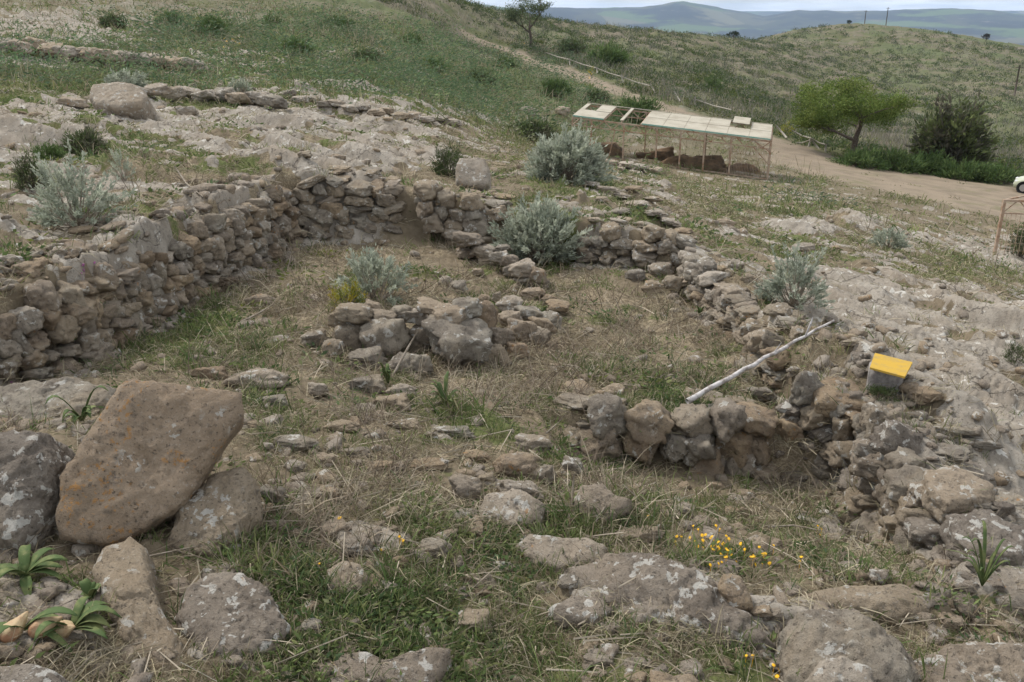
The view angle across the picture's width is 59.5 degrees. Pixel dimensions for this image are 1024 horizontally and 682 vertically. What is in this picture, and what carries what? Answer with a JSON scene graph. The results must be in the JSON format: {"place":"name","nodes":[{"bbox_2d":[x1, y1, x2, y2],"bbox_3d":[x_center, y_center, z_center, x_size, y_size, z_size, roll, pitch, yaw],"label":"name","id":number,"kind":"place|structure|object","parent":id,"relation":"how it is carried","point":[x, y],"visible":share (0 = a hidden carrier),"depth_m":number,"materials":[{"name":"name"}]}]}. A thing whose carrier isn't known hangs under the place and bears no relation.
{"place":"outdoors","nodes":[
{"label":"outdoors","id":0,"kind":"place"},
{"bbox_2d":[0,0,1023,681],"bbox_3d":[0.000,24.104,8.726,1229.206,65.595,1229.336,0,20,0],"label":"ground","id":1,"kind":"structure","parent":0,"point":[1002,392],"depth_m":13.14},
{"bbox_2d":[10,148,48,191],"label":"green shrub","id":2,"kind":"object","parent":1,"relation":"on","point":[21,174],"visible":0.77,"depth_m":11.28,"materials":[{"name":"green plant"}]},
{"bbox_2d":[0,544,68,594],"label":"squill plant","id":3,"kind":"object","parent":1,"relation":"on","point":[28,565],"visible":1,"depth_m":4.62,"materials":[{"name":"green plant"}]},
{"bbox_2d":[0,664,69,681],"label":"boulder","id":4,"kind":"object","parent":1,"relation":"on","point":[28,673],"visible":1,"depth_m":3.84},
{"bbox_2d":[0,430,74,555],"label":"boulder","id":5,"kind":"object","parent":1,"relation":"on","point":[32,465],"visible":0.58,"depth_m":4.96,"materials":[{"name":"stone"}]},
{"bbox_2d":[0,606,78,655],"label":"squill plant","id":6,"kind":"object","parent":1,"relation":"on","point":[30,626],"visible":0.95,"depth_m":4.16,"materials":[{"name":"green plant"}]},
{"bbox_2d":[29,141,69,160],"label":"fennel bush","id":7,"kind":"object","parent":1,"relation":"on","point":[54,152],"visible":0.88,"depth_m":13.38,"materials":[{"name":"green plant"}]},
{"bbox_2d":[0,376,115,422],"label":"boulder","id":8,"kind":"object","parent":1,"relation":"on","point":[76,391],"visible":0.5,"depth_m":7.13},
{"bbox_2d":[0,240,138,385],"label":"dry stone wall","id":9,"kind":"structure","parent":1,"relation":"on","point":[64,314],"depth_m":8.28,"materials":[{"name":"stone"}]},
{"bbox_2d":[45,385,107,423],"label":"squill plant","id":10,"kind":"object","parent":1,"relation":"on","point":[86,411],"visible":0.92,"depth_m":6.64,"materials":[{"name":"green plant"}]},
{"bbox_2d":[34,596,121,641],"bbox_3d":[-2.028,1.325,4.237,0.312,0.173,0.420,0,20,0],"label":"squill plant","id":11,"kind":"object","parent":1,"relation":"on","point":[86,620],"visible":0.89,"depth_m":4.25,"materials":[{"name":"green plant"}]},
{"bbox_2d":[25,138,138,231],"bbox_3d":[-4.777,-1.729,9.817,1.141,1.023,1.017,0,20,0],"label":"silver shrub","id":12,"kind":"object","parent":1,"relation":"on","point":[66,186],"visible":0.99,"depth_m":9.77,"materials":[{"name":"green plant"}]},
{"bbox_2d":[54,118,109,155],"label":"green shrub","id":13,"kind":"object","parent":1,"relation":"on","point":[83,138],"visible":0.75,"depth_m":14.54,"materials":[{"name":"green plant"}]},
{"bbox_2d":[0,36,208,70],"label":"ruined wall","id":14,"kind":"structure","parent":1,"relation":"on","point":[54,47],"depth_m":28.82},
{"bbox_2d":[89,82,154,119],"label":"boulder","id":15,"kind":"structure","parent":1,"relation":"on","point":[125,99],"depth_m":18.01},
{"bbox_2d":[108,147,135,180],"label":"silver shrub","id":16,"kind":"object","parent":1,"relation":"on","point":[118,158],"visible":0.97,"depth_m":12.26,"materials":[{"name":"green plant"}]},
{"bbox_2d":[101,67,151,87],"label":"silver shrub","id":17,"kind":"object","parent":1,"relation":"on","point":[135,78],"visible":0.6,"depth_m":22.26,"materials":[{"name":"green plant"}]},
{"bbox_2d":[92,536,185,672],"bbox_3d":[-1.856,1.421,4.515,0.313,0.525,1.024,-13,24,-32],"label":"boulder","id":18,"kind":"object","parent":1,"relation":"on","point":[128,564],"visible":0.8,"depth_m":4.45,"materials":[{"name":"stone"}]},
{"bbox_2d":[55,378,243,546],"bbox_3d":[-2.108,0.697,5.286,1.074,0.923,0.786,-7,21,-20],"label":"boulder","id":19,"kind":"object","parent":1,"relation":"on","point":[148,455],"visible":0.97,"depth_m":5.12,"materials":[{"name":"stone"}]},
{"bbox_2d":[45,172,304,336],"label":"dry stone wall","id":20,"kind":"structure","parent":1,"relation":"on","point":[208,247],"depth_m":10.86,"materials":[{"name":"stone"}]},
{"bbox_2d":[190,365,227,379],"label":"loose stone","id":21,"kind":"object","parent":1,"relation":"on","point":[195,372],"visible":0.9,"depth_m":8.07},
{"bbox_2d":[192,9,232,35],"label":"fennel bush","id":22,"kind":"object","parent":1,"relation":"on","point":[205,20],"visible":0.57,"depth_m":44.09,"materials":[{"name":"green plant"}]},
{"bbox_2d":[167,467,262,557],"bbox_3d":[-1.723,1.059,5.287,0.441,0.520,0.646,11,23,28],"label":"boulder","id":23,"kind":"object","parent":1,"relation":"on","point":[201,514],"visible":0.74,"depth_m":5.17,"materials":[{"name":"stone"}]},
{"bbox_2d":[144,82,288,108],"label":"ruined wall","id":24,"kind":"structure","parent":1,"relation":"on","point":[177,93],"depth_m":22.04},
{"bbox_2d":[174,571,290,659],"bbox_3d":[-1.402,1.454,4.562,0.605,0.439,0.581,0,20,0],"label":"boulder","id":25,"kind":"object","parent":1,"relation":"on","point":[230,611],"visible":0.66,"depth_m":4.45,"materials":[{"name":"stone"}]},
{"bbox_2d":[223,367,290,388],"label":"loose stone","id":26,"kind":"object","parent":1,"relation":"on","point":[272,375],"visible":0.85,"depth_m":7.86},
{"bbox_2d":[273,434,319,450],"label":"loose stone","id":27,"kind":"object","parent":1,"relation":"on","point":[291,439],"visible":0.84,"depth_m":6.53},
{"bbox_2d":[299,328,328,346],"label":"loose stone","id":28,"kind":"object","parent":1,"relation":"on","point":[306,337],"visible":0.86,"depth_m":9.08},
{"bbox_2d":[322,419,360,432],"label":"loose stone","id":29,"kind":"object","parent":1,"relation":"on","point":[337,424],"visible":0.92,"depth_m":6.94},
{"bbox_2d":[327,278,367,307],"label":"yellow shrub","id":30,"kind":"object","parent":1,"relation":"on","point":[353,291],"visible":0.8,"depth_m":10.37,"materials":[{"name":"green plant"}]},
{"bbox_2d":[327,561,369,592],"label":"boulder","id":31,"kind":"object","parent":1,"relation":"on","point":[346,569],"visible":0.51,"depth_m":4.89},
{"bbox_2d":[292,150,405,240],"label":"dry stone wall","id":32,"kind":"structure","parent":1,"relation":"on","point":[386,206],"depth_m":13.45,"materials":[{"name":"stone"}]},
{"bbox_2d":[341,534,374,555],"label":"loose stone","id":33,"kind":"object","parent":1,"relation":"on","point":[369,542],"visible":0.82,"depth_m":5.21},
{"bbox_2d":[348,374,385,393],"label":"loose stone","id":34,"kind":"object","parent":1,"relation":"on","point":[377,380],"visible":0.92,"depth_m":8.03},
{"bbox_2d":[278,89,461,125],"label":"ruined wall","id":35,"kind":"structure","parent":1,"relation":"on","point":[397,115],"depth_m":23.31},
{"bbox_2d":[330,243,420,305],"bbox_3d":[-1.640,-0.801,10.752,0.976,0.739,1.018,7,21,19],"label":"silver shrub","id":36,"kind":"object","parent":1,"relation":"on","point":[372,266],"visible":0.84,"depth_m":10.72,"materials":[{"name":"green plant"}]},
{"bbox_2d":[370,392,410,411],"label":"loose stone","id":37,"kind":"object","parent":1,"relation":"on","point":[404,401],"visible":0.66,"depth_m":7.62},
{"bbox_2d":[329,647,452,681],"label":"boulder","id":38,"kind":"object","parent":1,"relation":"on","point":[422,665],"visible":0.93,"depth_m":4.26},
{"bbox_2d":[13,137,788,664],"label":"tall grass","id":39,"kind":"structure","parent":1,"relation":"on","point":[383,575],"depth_m":5.80,"materials":[{"name":"green plant"}]},
{"bbox_2d":[409,457,448,470],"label":"loose stone","id":40,"kind":"object","parent":1,"relation":"on","point":[440,462],"visible":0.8,"depth_m":6.47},
{"bbox_2d":[416,537,452,559],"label":"loose stone","id":41,"kind":"object","parent":1,"relation":"on","point":[434,546],"visible":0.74,"depth_m":5.32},
{"bbox_2d":[322,295,570,374],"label":"ruined wall","id":42,"kind":"structure","parent":1,"relation":"on","point":[465,328],"depth_m":9.00,"materials":[{"name":"stone"}]},
{"bbox_2d":[428,137,466,176],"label":"green shrub","id":43,"kind":"object","parent":1,"relation":"on","point":[451,158],"visible":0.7,"depth_m":15.56,"materials":[{"name":"green plant"}]},
{"bbox_2d":[435,425,475,437],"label":"loose stone","id":44,"kind":"object","parent":1,"relation":"on","point":[458,430],"visible":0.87,"depth_m":7.11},
{"bbox_2d":[413,179,515,248],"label":"dry stone wall","id":45,"kind":"structure","parent":1,"relation":"on","point":[477,215],"depth_m":13.40,"materials":[{"name":"stone"}]},
{"bbox_2d":[448,473,482,500],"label":"loose stone","id":46,"kind":"object","parent":1,"relation":"on","point":[461,483],"visible":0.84,"depth_m":6.06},
{"bbox_2d":[455,158,490,190],"bbox_3d":[-0.644,-2.700,14.850,0.600,0.658,0.621,0,20,0],"label":"stone block","id":47,"kind":"object","parent":1,"relation":"on","point":[476,171],"depth_m":14.65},
{"bbox_2d":[456,608,494,634],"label":"loose stone","id":48,"kind":"object","parent":1,"relation":"on","point":[470,614],"visible":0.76,"depth_m":4.76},
{"bbox_2d":[441,229,549,288],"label":"ruined wall","id":49,"kind":"structure","parent":1,"relation":"on","point":[489,254],"depth_m":12.55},
{"bbox_2d":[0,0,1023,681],"bbox_3d":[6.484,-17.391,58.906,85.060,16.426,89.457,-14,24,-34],"label":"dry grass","id":50,"kind":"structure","parent":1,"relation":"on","point":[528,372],"depth_m":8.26,"materials":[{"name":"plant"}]},
{"bbox_2d":[0,0,1023,681],"bbox_3d":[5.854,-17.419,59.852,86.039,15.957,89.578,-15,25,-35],"label":"grass","id":51,"kind":"structure","parent":1,"relation":"on","point":[528,634],"depth_m":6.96,"materials":[{"name":"green plant"}]},
{"bbox_2d":[0,21,1023,681],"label":"rubble","id":52,"kind":"object","parent":1,"relation":"on","point":[960,579],"visible":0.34,"depth_m":6.01,"materials":[{"name":"stone"}]},
{"bbox_2d":[478,488,545,529],"bbox_3d":[-0.018,1.138,5.886,0.484,0.322,0.362,0,20,0],"label":"boulder","id":53,"kind":"object","parent":1,"relation":"on","point":[506,503],"visible":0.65,"depth_m":5.79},
{"bbox_2d":[492,451,537,478],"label":"loose stone","id":54,"kind":"object","parent":1,"relation":"on","point":[516,462],"visible":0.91,"depth_m":6.47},
{"bbox_2d":[496,479,543,499],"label":"loose stone","id":55,"kind":"object","parent":1,"relation":"on","point":[509,484],"visible":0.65,"depth_m":6.08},
{"bbox_2d":[502,0,552,47],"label":"broadleaf tree","id":56,"kind":"object","parent":1,"relation":"on","point":[513,15],"visible":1,"depth_m":114.53,"materials":[{"name":"green plant"}]},
{"bbox_2d":[507,116,560,141],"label":"green shrub","id":57,"kind":"object","parent":1,"relation":"on","point":[538,126],"visible":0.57,"depth_m":40.41,"materials":[{"name":"green plant"}]},
{"bbox_2d":[514,433,554,451],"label":"loose stone","id":58,"kind":"object","parent":1,"relation":"on","point":[535,441],"visible":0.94,"depth_m":6.95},
{"bbox_2d":[486,191,597,264],"bbox_3d":[0.423,-1.669,13.099,1.653,1.110,1.278,-7,21,-18],"label":"silver shrub","id":59,"kind":"object","parent":1,"relation":"on","point":[540,223],"visible":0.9,"depth_m":12.91,"materials":[{"name":"green plant"}]},
{"bbox_2d":[538,73,575,95],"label":"fennel bush","id":60,"kind":"object","parent":1,"relation":"on","point":[557,84],"visible":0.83,"depth_m":64.63,"materials":[{"name":"green plant"}]},
{"bbox_2d":[515,534,607,572],"bbox_3d":[0.304,1.346,5.477,0.608,0.299,0.338,0,20,0],"label":"boulder","id":61,"kind":"object","parent":1,"relation":"on","point":[544,546],"visible":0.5,"depth_m":5.40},
{"bbox_2d":[520,118,619,186],"bbox_3d":[1.002,-3.522,16.716,1.777,1.285,1.735,-9,22,-24],"label":"silver shrub","id":62,"kind":"object","parent":1,"relation":"on","point":[578,156],"visible":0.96,"depth_m":16.53,"materials":[{"name":"green plant"}]},
{"bbox_2d":[318,515,822,678],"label":"yellow flowers","id":63,"kind":"object","parent":1,"relation":"on","point":[777,676],"visible":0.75,"depth_m":5.64,"materials":[{"name":"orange plant"}]},
{"bbox_2d":[546,596,614,629],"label":"boulder","id":64,"kind":"object","parent":1,"relation":"on","point":[573,610],"visible":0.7,"depth_m":4.80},
{"bbox_2d":[583,653,615,667],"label":"loose stone","id":65,"kind":"object","parent":1,"relation":"on","point":[600,659],"visible":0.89,"depth_m":4.46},
{"bbox_2d":[573,483,632,521],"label":"boulder","id":66,"kind":"object","parent":1,"relation":"on","point":[605,495],"visible":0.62,"depth_m":5.94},
{"bbox_2d":[579,37,637,66],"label":"green shrub","id":67,"kind":"object","parent":1,"relation":"on","point":[614,52],"visible":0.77,"depth_m":99.47,"materials":[{"name":"green plant"}]},
{"bbox_2d":[606,159,662,175],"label":"ruined wall","id":68,"kind":"structure","parent":1,"relation":"on","point":[621,164],"depth_m":41.22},
{"bbox_2d":[607,91,663,123],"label":"green shrub","id":69,"kind":"object","parent":1,"relation":"on","point":[650,104],"visible":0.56,"depth_m":59.80,"materials":[{"name":"green plant"}]},
{"bbox_2d":[575,211,696,273],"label":"dry stone wall","id":70,"kind":"structure","parent":1,"relation":"on","point":[639,252],"depth_m":12.83,"materials":[{"name":"stone"}]},
{"bbox_2d":[583,175,693,235],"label":"ruined wall","id":71,"kind":"structure","parent":1,"relation":"on","point":[662,215],"depth_m":14.37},
{"bbox_2d":[616,525,664,542],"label":"loose stone","id":72,"kind":"object","parent":1,"relation":"on","point":[651,535],"visible":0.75,"depth_m":5.75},
{"bbox_2d":[635,146,673,160],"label":"earth bank","id":73,"kind":"structure","parent":1,"relation":"on","point":[664,153],"depth_m":47.46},
{"bbox_2d":[647,261,674,276],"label":"loose stone","id":74,"kind":"object","parent":1,"relation":"on","point":[657,268],"visible":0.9,"depth_m":12.48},
{"bbox_2d":[548,379,781,483],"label":"dry stone wall","id":75,"kind":"structure","parent":1,"relation":"on","point":[700,447],"depth_m":7.75,"materials":[{"name":"stone"}]},
{"bbox_2d":[563,552,776,650],"bbox_3d":[0.852,1.483,4.999,1.210,0.429,0.557,5,21,14],"label":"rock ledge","id":76,"kind":"object","parent":1,"relation":"on","point":[676,585],"visible":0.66,"depth_m":4.91,"materials":[{"name":"stone"}]},
{"bbox_2d":[718,574,752,610],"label":"boulder","id":77,"kind":"object","parent":76,"relation":"on","point":[733,590],"visible":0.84,"depth_m":4.90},
{"bbox_2d":[571,103,772,179],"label":"steel shelter","id":78,"kind":"object","parent":1,"relation":"on","point":[677,121],"visible":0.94,"depth_m":45.41,"materials":[{"name":"metal"}]},
{"bbox_2d":[660,154,727,172],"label":"earth bank","id":79,"kind":"structure","parent":1,"relation":"on","point":[715,163],"depth_m":45.96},
{"bbox_2d":[379,0,1023,181],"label":"scrub","id":80,"kind":"object","parent":1,"relation":"on","point":[1008,157],"visible":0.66,"depth_m":126.33,"materials":[{"name":"green plant"}]},
{"bbox_2d":[676,250,832,387],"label":"dry stone wall","id":81,"kind":"structure","parent":1,"relation":"on","point":[698,274],"depth_m":10.26,"materials":[{"name":"stone"}]},
{"bbox_2d":[685,315,834,403],"bbox_3d":[2.392,0.128,8.531,1.859,0.612,0.150,-10,22,-26],"label":"fallen branch","id":82,"kind":"object","parent":81,"relation":"on","point":[694,397],"visible":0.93,"depth_m":8.45,"materials":[{"name":"silver wood"}]},
{"bbox_2d":[752,239,835,311],"bbox_3d":[3.341,-0.781,10.517,0.978,0.850,0.858,0,20,0],"label":"silver shrub","id":83,"kind":"object","parent":1,"relation":"on","point":[795,277],"visible":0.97,"depth_m":10.55,"materials":[{"name":"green plant"}]},
{"bbox_2d":[804,656,873,681],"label":"boulder","id":84,"kind":"object","parent":1,"relation":"on","point":[841,669],"visible":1,"depth_m":4.33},
{"bbox_2d":[773,608,919,681],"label":"boulder","id":85,"kind":"object","parent":1,"relation":"on","point":[817,638],"visible":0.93,"depth_m":4.52,"materials":[{"name":"stone"}]},
{"bbox_2d":[783,71,927,150],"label":"broadleaf tree","id":86,"kind":"object","parent":1,"relation":"on","point":[873,109],"visible":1,"depth_m":57.63,"materials":[{"name":"green plant"}]},
{"bbox_2d":[800,584,929,626],"bbox_3d":[2.061,1.595,5.266,0.943,0.347,0.318,0,20,0],"label":"boulder","id":87,"kind":"object","parent":1,"relation":"on","point":[880,599],"visible":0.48,"depth_m":5.16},
{"bbox_2d":[866,383,899,404],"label":"grass tuft","id":88,"kind":"object","parent":1,"relation":"on","point":[883,390],"visible":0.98,"depth_m":7.69,"materials":[{"name":"green plant"}]},
{"bbox_2d":[864,227,912,249],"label":"silver shrub","id":89,"kind":"object","parent":1,"relation":"on","point":[883,234],"visible":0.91,"depth_m":19.61,"materials":[{"name":"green plant"}]},
{"bbox_2d":[775,351,1023,555],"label":"dry stone wall","id":90,"kind":"structure","parent":1,"relation":"on","point":[895,443],"depth_m":6.98,"materials":[{"name":"stone"}]},
{"bbox_2d":[775,418,803,442],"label":"loose stone","id":91,"kind":"object","parent":90,"relation":"on","point":[789,429],"visible":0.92,"depth_m":7.86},
{"bbox_2d":[810,376,866,417],"bbox_3d":[2.882,0.493,7.928,0.516,0.284,0.505,0,20,0],"label":"boulder","id":92,"kind":"object","parent":90,"relation":"on","point":[823,402],"visible":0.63,"depth_m":7.78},
{"bbox_2d":[865,361,902,396],"bbox_3d":[3.293,0.380,7.926,0.295,0.353,0.178,7,21,19],"label":"concrete block","id":93,"kind":"object","parent":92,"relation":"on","point":[877,378],"depth_m":7.83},
{"bbox_2d":[870,353,911,378],"bbox_3d":[3.296,0.212,7.828,0.328,0.018,0.466,12,23,29],"label":"yellow board","id":94,"kind":"object","parent":93,"relation":"on","point":[893,366],"visible":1,"depth_m":7.80,"materials":[{"name":"paint"}]},
{"bbox_2d":[849,438,883,483],"bbox_3d":[3.003,0.937,7.158,0.617,0.263,0.585,0,20,0],"label":"capstone","id":95,"kind":"object","parent":90,"relation":"on","point":[860,467],"visible":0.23,"depth_m":7.03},
{"bbox_2d":[920,465,996,523],"bbox_3d":[3.061,1.040,6.184,0.518,0.246,0.436,-5,20,-12],"label":"capstone","id":96,"kind":"object","parent":90,"relation":"on","point":[944,492],"visible":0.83,"depth_m":6.06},
{"bbox_2d":[939,508,1023,565],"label":"capstone","id":97,"kind":"object","parent":90,"relation":"on","point":[954,528],"visible":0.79,"depth_m":5.70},
{"bbox_2d":[907,386,943,404],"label":"loose stone","id":98,"kind":"object","parent":1,"relation":"on","point":[931,393],"visible":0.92,"depth_m":7.61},
{"bbox_2d":[904,87,1000,168],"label":"bushy tree","id":99,"kind":"object","parent":1,"relation":"on","point":[958,137],"visible":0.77,"depth_m":56.99,"materials":[{"name":"green plant"}]},
{"bbox_2d":[932,423,980,435],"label":"loose stone","id":100,"kind":"object","parent":1,"relation":"on","point":[968,431],"visible":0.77,"depth_m":7.33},
{"bbox_2d":[914,641,1023,681],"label":"boulder","id":101,"kind":"object","parent":1,"relation":"on","point":[975,661],"visible":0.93,"depth_m":4.56,"materials":[{"name":"stone"}]},
{"bbox_2d":[962,520,1014,585],"bbox_3d":[2.752,1.265,5.280,0.333,0.370,0.234,-9,22,-23],"label":"squill plant","id":102,"kind":"object","parent":1,"relation":"on","point":[983,577],"visible":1,"depth_m":5.27,"materials":[{"name":"green plant"}]},
{"bbox_2d":[992,195,1023,254],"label":"rusty frame","id":103,"kind":"object","parent":1,"relation":"on","point":[1001,220],"visible":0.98,"depth_m":29.63,"materials":[{"name":"paint"}]},
{"bbox_2d":[994,565,1023,616],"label":"boulder","id":104,"kind":"object","parent":1,"relation":"on","point":[1010,576],"visible":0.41,"depth_m":5.37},
{"bbox_2d":[999,222,1023,257],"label":"green shrub","id":105,"kind":"object","parent":1,"relation":"on","point":[1020,248],"visible":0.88,"depth_m":30.73,"materials":[{"name":"green plant"}]},
{"bbox_2d":[457,26,752,138],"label":"dirt path","id":106,"kind":"structure","parent":0,"point":[619,89],"depth_m":79.55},
{"bbox_2d":[471,0,1023,10],"label":"sky","id":107,"kind":"structure","parent":0,"point":[737,5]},
{"bbox_2d":[480,1,1023,44],"bbox_3d":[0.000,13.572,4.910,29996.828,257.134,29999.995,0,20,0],"label":"hills","id":108,"kind":"structure","parent":0,"point":[995,25],"depth_m":5922.55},
{"bbox_2d":[753,137,1023,223],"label":"parking ground","id":109,"kind":"structure","parent":0,"point":[975,197],"depth_m":50.14,"materials":[{"name":"soil"}]},
{"bbox_2d":[826,139,893,170],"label":"hedge clump","id":110,"kind":"object","parent":109,"relation":"on","point":[866,160],"visible":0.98,"depth_m":54.86,"materials":[{"name":"green plant"}]},
{"bbox_2d":[870,145,935,174],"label":"hedge clump","id":111,"kind":"object","parent":109,"relation":"on","point":[896,158],"visible":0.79,"depth_m":55.08,"materials":[{"name":"green plant"}]},
{"bbox_2d":[906,147,959,175],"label":"hedge clump","id":112,"kind":"object","parent":109,"relation":"on","point":[931,170],"visible":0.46,"depth_m":55.64,"materials":[{"name":"green plant"}]},
{"bbox_2d":[928,155,998,181],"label":"hedge clump","id":113,"kind":"object","parent":109,"relation":"on","point":[956,172],"visible":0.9,"depth_m":54.06,"materials":[{"name":"green plant"}]},
{"bbox_2d":[963,160,1023,184],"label":"hedge clump","id":114,"kind":"object","parent":109,"relation":"on","point":[1002,171],"visible":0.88,"depth_m":53.41,"materials":[{"name":"green plant"}]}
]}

